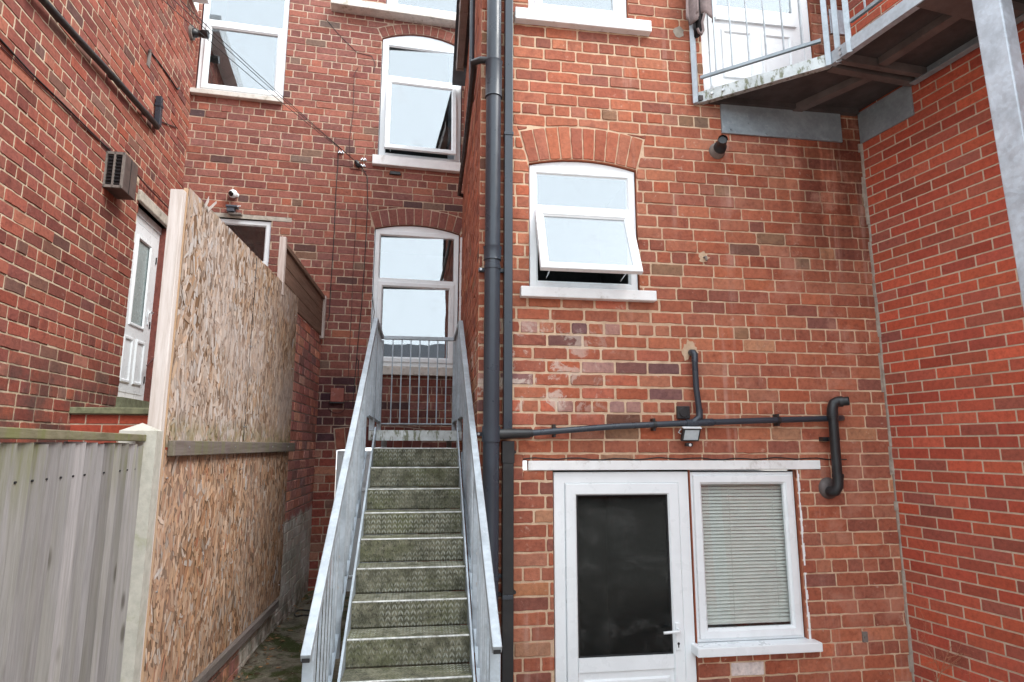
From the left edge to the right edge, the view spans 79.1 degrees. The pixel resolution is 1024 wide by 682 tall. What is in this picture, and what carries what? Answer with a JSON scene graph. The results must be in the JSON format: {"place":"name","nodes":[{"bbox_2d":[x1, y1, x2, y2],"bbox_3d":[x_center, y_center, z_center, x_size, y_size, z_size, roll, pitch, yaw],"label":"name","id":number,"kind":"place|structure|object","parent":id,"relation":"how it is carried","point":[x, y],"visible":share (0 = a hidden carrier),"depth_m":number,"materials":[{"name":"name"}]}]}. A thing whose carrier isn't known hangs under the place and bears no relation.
{"place":"outdoors","nodes":[
{"label":"outdoors","id":0,"kind":"place"},
{"bbox_2d":[232,588,467,681],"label":"passage ground","id":1,"kind":"structure","parent":0,"point":[290,670],"depth_m":4.54,"materials":[{"name":"concrete"}]},
{"bbox_2d":[229,593,347,681],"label":"fallen leaves","id":2,"kind":"object","parent":1,"relation":"on","point":[309,594],"visible":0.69,"depth_m":4.61,"materials":[{"name":"brown plant"}]},
{"bbox_2d":[294,609,309,616],"bbox_3d":[-1.846,2.451,5.588,0.228,0.034,0.253,1,-10,-8],"label":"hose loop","id":3,"kind":"object","parent":1,"relation":"on","point":[301,615],"visible":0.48,"depth_m":5.54,"materials":[{"name":"black rubber"}]},
{"bbox_2d":[182,0,464,590],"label":"house","id":4,"kind":"structure","parent":1,"relation":"on","point":[270,159],"depth_m":7.32,"materials":[{"name":"brick"}]},
{"bbox_2d":[228,189,238,197],"bbox_3d":[-3.110,-1.638,6.914,0.097,0.095,0.134,1,-10,-8],"label":"security camera","id":5,"kind":"object","parent":4,"relation":"attached to","point":[232,193],"visible":1,"depth_m":6.87,"materials":[{"name":"white plastic"}]},
{"bbox_2d":[226,204,242,216],"bbox_3d":[-3.083,-1.448,6.874,0.160,0.097,0.100,1,-10,-8],"label":"wall lamp","id":6,"kind":"object","parent":4,"relation":"attached to","point":[231,210],"visible":1,"depth_m":6.85,"materials":[{"name":"white plastic"}]},
{"bbox_2d":[190,0,289,104],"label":"window","id":7,"kind":"structure","parent":4,"relation":"in","point":[256,30],"depth_m":8.05,"materials":[{"name":"white plastic"}]},
{"bbox_2d":[220,218,270,265],"bbox_3d":[-3.137,-1.035,7.323,0.724,0.534,0.905,1,-10,-8],"label":"window","id":8,"kind":"structure","parent":4,"relation":"in","point":[256,235],"depth_m":7.22,"materials":[{"name":"white plastic"}]},
{"bbox_2d":[163,0,336,146],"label":"overhead cable","id":9,"kind":"object","parent":4,"relation":"attached to","point":[244,71],"visible":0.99,"depth_m":5.88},
{"bbox_2d":[327,148,338,320],"bbox_3d":[-2.056,-1.245,7.120,0.036,2.081,0.010,1,-10,-8],"label":"wall cable","id":10,"kind":"object","parent":4,"relation":"attached to","point":[333,237],"depth_m":7.11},
{"bbox_2d":[327,388,346,412],"bbox_3d":[-1.923,0.656,6.809,0.208,0.276,0.052,2,-10,-12],"label":"terracotta box","id":11,"kind":"object","parent":4,"relation":"attached to","point":[336,395],"visible":1,"depth_m":6.80,"materials":[{"name":"brown plastic"}]},
{"bbox_2d":[347,210,356,408],"bbox_3d":[-1.812,-0.388,7.029,0.028,2.317,0.007,1,-10,-8],"label":"wall cable","id":12,"kind":"object","parent":4,"relation":"attached to","point":[351,309],"depth_m":7.02,"materials":[{"name":"black plastic"}]},
{"bbox_2d":[354,160,360,167],"bbox_3d":[-1.817,-2.085,7.291,0.079,0.096,0.060,1,-10,-8],"label":"cable clamp","id":13,"kind":"object","parent":4,"relation":"attached to","point":[357,164],"visible":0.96,"depth_m":7.27,"materials":[{"name":"black plastic"}]},
{"bbox_2d":[174,0,349,156],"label":"overhead cable","id":14,"kind":"object","parent":13,"relation":"attached to","point":[254,73],"visible":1,"depth_m":5.84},
{"bbox_2d":[180,0,358,163],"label":"overhead cable","id":15,"kind":"object","parent":13,"relation":"attached to","point":[262,78],"visible":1,"depth_m":5.87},
{"bbox_2d":[349,67,366,171],"bbox_3d":[-1.822,-2.663,7.410,0.214,1.330,0.007,2,-10,-12],"label":"wall cable","id":16,"kind":"object","parent":4,"relation":"attached to","point":[352,116],"depth_m":7.41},
{"bbox_2d":[352,166,367,408],"bbox_3d":[-1.740,-0.655,7.089,0.102,2.862,0.009,2,-10,-12],"label":"wall cable","id":17,"kind":"object","parent":4,"relation":"attached to","point":[362,288],"depth_m":7.10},
{"bbox_2d":[332,451,418,590],"bbox_3d":[-1.479,1.969,6.748,0.890,1.522,0.050,2,-10,-12],"label":"cellar door","id":18,"kind":"structure","parent":4,"relation":"in","point":[340,454],"depth_m":6.73,"materials":[{"name":"white plastic"}]},
{"bbox_2d":[389,171,400,175],"bbox_3d":[-1.392,-2.001,7.385,0.140,0.040,0.030,2,-10,-12],"label":"cable box","id":19,"kind":"object","parent":4,"relation":"attached to","point":[394,173],"visible":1,"depth_m":7.38,"materials":[{"name":"black plastic"}]},
{"bbox_2d":[371,226,458,376],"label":"window","id":20,"kind":"structure","parent":4,"relation":"in","point":[416,269],"depth_m":7.98,"materials":[{"name":"white plastic"}]},
{"bbox_2d":[372,36,461,173],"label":"window","id":21,"kind":"structure","parent":4,"relation":"in","point":[420,116],"depth_m":7.96,"materials":[{"name":"white plastic"}]},
{"bbox_2d":[386,0,456,13],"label":"window","id":22,"kind":"structure","parent":4,"relation":"in","point":[446,6],"depth_m":8.81,"materials":[{"name":"white plastic"}]},
{"bbox_2d":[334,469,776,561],"bbox_3d":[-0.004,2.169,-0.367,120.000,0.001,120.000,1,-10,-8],"label":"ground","id":23,"kind":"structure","parent":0,"point":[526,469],"depth_m":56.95,"materials":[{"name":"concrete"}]},
{"bbox_2d":[0,427,145,681],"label":"board fence","id":24,"kind":"object","parent":23,"relation":"on","point":[68,513],"visible":1,"depth_m":1.98,"materials":[{"name":"grey wood"}]},
{"bbox_2d":[0,0,209,442],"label":"house","id":25,"kind":"structure","parent":23,"relation":"on","point":[82,249],"depth_m":4.73,"materials":[{"name":"brick"}]},
{"bbox_2d":[0,38,110,150],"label":"wall cable","id":26,"kind":"object","parent":25,"relation":"attached to","point":[25,66],"depth_m":4.23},
{"bbox_2d":[1,46,110,149],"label":"wall cable","id":27,"kind":"object","parent":25,"relation":"attached to","point":[47,92],"depth_m":4.16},
{"bbox_2d":[38,0,163,129],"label":"conduit pipe","id":28,"kind":"object","parent":25,"relation":"attached to","point":[156,120],"visible":1,"depth_m":4.92,"materials":[{"name":"grey plastic"}]},
{"bbox_2d":[68,397,167,449],"bbox_3d":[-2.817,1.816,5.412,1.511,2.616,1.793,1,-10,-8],"label":"door step","id":29,"kind":"object","parent":25,"relation":"attached to","point":[124,413],"depth_m":4.70,"materials":[{"name":"brick"}]},
{"bbox_2d":[102,151,137,199],"bbox_3d":[-3.283,-1.383,5.199,0.155,0.310,0.275,1,-10,-8],"label":"grilled box","id":30,"kind":"object","parent":25,"relation":"attached to","point":[120,172],"visible":1,"depth_m":5.10,"materials":[{"name":"beige plastic"}]},
{"bbox_2d":[117,207,161,400],"bbox_3d":[-3.577,-0.342,5.929,0.114,1.800,0.740,2,-10,-10],"label":"panelled door","id":31,"kind":"structure","parent":25,"relation":"in","point":[134,358],"depth_m":5.98,"materials":[{"name":"white plastic"}]},
{"bbox_2d":[146,49,151,68],"bbox_3d":[-3.405,-2.674,5.814,0.034,0.177,0.137,6,-11,-33],"label":"wall bracket","id":32,"kind":"object","parent":25,"relation":"attached to","point":[149,58],"depth_m":5.83,"materials":[{"name":"grey metal"}]},
{"bbox_2d":[137,175,168,365],"bbox_3d":[-3.492,-0.607,5.973,0.015,1.681,1.249,2,-10,-10],"label":"wall cable","id":33,"kind":"object","parent":25,"relation":"attached to","point":[139,177],"depth_m":6.00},
{"bbox_2d":[151,52,179,89],"bbox_3d":[-3.494,-2.722,6.260,0.016,0.108,0.754,2,-10,-10],"label":"wall cable","id":34,"kind":"object","parent":25,"relation":"attached to","point":[165,71],"depth_m":6.23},
{"bbox_2d":[188,25,209,40],"bbox_3d":[-3.514,-3.458,6.964,0.195,0.170,0.170,1,-10,-8],"label":"security camera","id":35,"kind":"object","parent":25,"relation":"attached to","point":[194,33],"depth_m":6.93,"materials":[{"name":"black plastic"}]},
{"bbox_2d":[118,423,162,681],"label":"concrete post","id":36,"kind":"object","parent":23,"relation":"on","point":[138,589],"visible":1,"depth_m":2.64,"materials":[{"name":"beige concrete"}]},
{"bbox_2d":[208,315,320,681],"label":"boundary wall","id":37,"kind":"structure","parent":23,"relation":"on","point":[297,529],"depth_m":5.88,"materials":[{"name":"brick"}]},
{"bbox_2d":[139,188,297,681],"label":"board hoarding","id":38,"kind":"object","parent":37,"relation":"attached to","point":[220,406],"visible":1,"depth_m":3.47,"materials":[{"name":"wood"}]},
{"bbox_2d":[277,237,326,338],"bbox_3d":[-1.971,-0.433,5.918,0.050,0.500,1.975,1,-10,-7],"label":"timber screen","id":39,"kind":"object","parent":37,"relation":"on","point":[295,277],"visible":0.88,"depth_m":5.79,"materials":[{"name":"brown wood"}]},
{"bbox_2d":[300,318,501,681],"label":"metal staircase","id":40,"kind":"structure","parent":23,"relation":"on","point":[434,499],"depth_m":3.60,"materials":[{"name":"metal"}]},
{"bbox_2d":[452,0,911,681],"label":"brick wing","id":41,"kind":"structure","parent":23,"relation":"on","point":[634,202],"depth_m":4.39,"materials":[{"name":"red brick"}]},
{"bbox_2d":[456,0,469,70],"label":"eaves gutter","id":42,"kind":"object","parent":41,"relation":"attached to","point":[463,35],"visible":0.98,"depth_m":6.60,"materials":[{"name":"black plastic"}]},
{"bbox_2d":[457,56,486,197],"bbox_3d":[-0.422,-1.851,5.840,0.166,0.280,3.027,1,-10,-8],"label":"black waste pipe","id":43,"kind":"object","parent":41,"relation":"attached to","point":[474,62],"visible":0.85,"depth_m":5.11,"materials":[{"name":"plastic"}]},
{"bbox_2d":[469,0,474,101],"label":"thin downpipe","id":44,"kind":"object","parent":41,"relation":"attached to","point":[472,34],"visible":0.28,"depth_m":5.10,"materials":[{"name":"grey plastic"}]},
{"bbox_2d":[476,0,502,661],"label":"soil pipe","id":45,"kind":"object","parent":41,"relation":"attached to","point":[492,270],"visible":0.9,"depth_m":4.07,"materials":[{"name":"grey plastic"}]},
{"bbox_2d":[498,0,515,681],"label":"square downpipe","id":46,"kind":"object","parent":41,"relation":"attached to","point":[508,591],"visible":0.87,"depth_m":4.04,"materials":[{"name":"grey plastic"}]},
{"bbox_2d":[514,0,651,35],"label":"window","id":47,"kind":"structure","parent":41,"relation":"in","point":[608,16],"depth_m":4.61,"materials":[{"name":"white plastic"}]},
{"bbox_2d":[520,162,656,302],"bbox_3d":[0.476,-0.734,4.694,0.952,1.035,1.083,1,-10,-8],"label":"window","id":48,"kind":"structure","parent":41,"relation":"in","point":[583,245],"depth_m":4.48,"materials":[{"name":"white plastic"}]},
{"bbox_2d":[553,470,696,681],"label":"glazed door","id":49,"kind":"structure","parent":41,"relation":"in","point":[624,609],"depth_m":4.16,"materials":[{"name":"white plastic"}]},
{"bbox_2d":[500,414,844,438],"bbox_3d":[1.139,0.577,4.180,2.495,0.178,0.108,2,-10,-9],"label":"waste pipe","id":50,"kind":"object","parent":41,"relation":"attached to","point":[653,424],"visible":0.94,"depth_m":4.13,"materials":[{"name":"grey plastic"}]},
{"bbox_2d":[676,406,689,418],"bbox_3d":[1.168,0.487,4.224,0.090,0.086,0.032,1,-10,-8],"label":"junction box","id":51,"kind":"object","parent":41,"relation":"attached to","point":[682,412],"visible":1,"depth_m":4.21,"materials":[{"name":"black plastic"}]},
{"bbox_2d":[523,457,846,459],"bbox_3d":[1.210,0.795,4.186,2.300,0.024,0.008,1,-10,-8],"label":"wall cable","id":52,"kind":"object","parent":41,"relation":"on","point":[677,458],"depth_m":4.17,"materials":[{"name":"black plastic"}]},
{"bbox_2d":[678,426,701,446],"bbox_3d":[1.191,0.642,4.164,0.136,0.132,0.105,1,-10,-8],"label":"floodlight","id":53,"kind":"object","parent":41,"relation":"attached to","point":[690,433],"visible":1,"depth_m":4.12,"materials":[{"name":"black plastic"}]},
{"bbox_2d":[688,349,702,420],"bbox_3d":[1.246,0.315,4.256,0.089,0.534,0.106,1,-10,-8],"label":"branch pipe","id":54,"kind":"object","parent":41,"relation":"attached to","point":[696,390],"visible":0.96,"depth_m":4.21,"materials":[{"name":"grey plastic"}]},
{"bbox_2d":[709,135,727,158],"bbox_3d":[1.535,-1.427,4.526,0.132,0.128,0.180,1,-10,-8],"label":"flue stub","id":55,"kind":"object","parent":41,"relation":"attached to","point":[717,149],"visible":1,"depth_m":4.54,"materials":[{"name":"black plastic"}]},
{"bbox_2d":[701,484,789,624],"bbox_3d":[1.573,1.434,4.217,0.660,0.915,0.022,1,-10,-8],"label":"venetian blind","id":56,"kind":"object","parent":41,"relation":"attached to","point":[767,603],"visible":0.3,"depth_m":4.21,"materials":[{"name":"white plastic"}]},
{"bbox_2d":[687,470,822,657],"bbox_3d":[1.527,1.519,4.524,0.856,1.149,0.970,1,-10,-8],"label":"window","id":57,"kind":"structure","parent":41,"relation":"in","point":[744,639],"depth_m":4.13,"materials":[{"name":"white plastic"}]},
{"bbox_2d":[701,0,811,89],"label":"panel door","id":58,"kind":"structure","parent":41,"relation":"in","point":[790,17],"depth_m":4.84,"materials":[{"name":"white plastic"}]},
{"bbox_2d":[819,396,849,498],"bbox_3d":[2.237,0.736,4.285,0.137,0.705,0.220,7,-12,-35],"label":"drain pipe","id":59,"kind":"object","parent":41,"relation":"attached to","point":[832,487],"visible":1,"depth_m":4.26,"materials":[{"name":"black plastic"}]},
{"bbox_2d":[828,9,844,34],"bbox_3d":[2.597,-2.552,4.958,0.118,0.214,0.012,1,-10,-8],"label":"wall plate","id":60,"kind":"object","parent":41,"relation":"attached to","point":[841,22],"depth_m":4.95,"materials":[{"name":"metal"}]},
{"bbox_2d":[862,631,867,641],"bbox_3d":[2.369,1.985,4.154,0.036,0.065,0.020,1,-10,-8],"label":"pipe stub","id":61,"kind":"object","parent":41,"relation":"attached to","point":[865,636],"visible":1,"depth_m":4.15,"materials":[{"name":"grey plastic"}]},
{"bbox_2d":[689,0,1023,308],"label":"balcony","id":62,"kind":"structure","parent":23,"relation":"on","point":[906,45],"depth_m":4.17,"materials":[{"name":"metal"}]},
{"bbox_2d":[686,0,712,38],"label":"hanging garment","id":63,"kind":"object","parent":62,"relation":"hanging from","point":[697,11],"visible":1,"depth_m":4.67,"materials":[{"name":"pink fabric"}]},
{"bbox_2d":[848,0,1023,681],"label":"building","id":64,"kind":"structure","parent":23,"relation":"on","point":[949,311],"depth_m":4.03,"materials":[{"name":"brick"}]},
{"bbox_2d":[910,610,973,681],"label":"dry weed","id":65,"kind":"object","parent":64,"relation":"attached to","point":[956,660],"visible":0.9,"depth_m":3.90,"materials":[{"name":"brown plant"}]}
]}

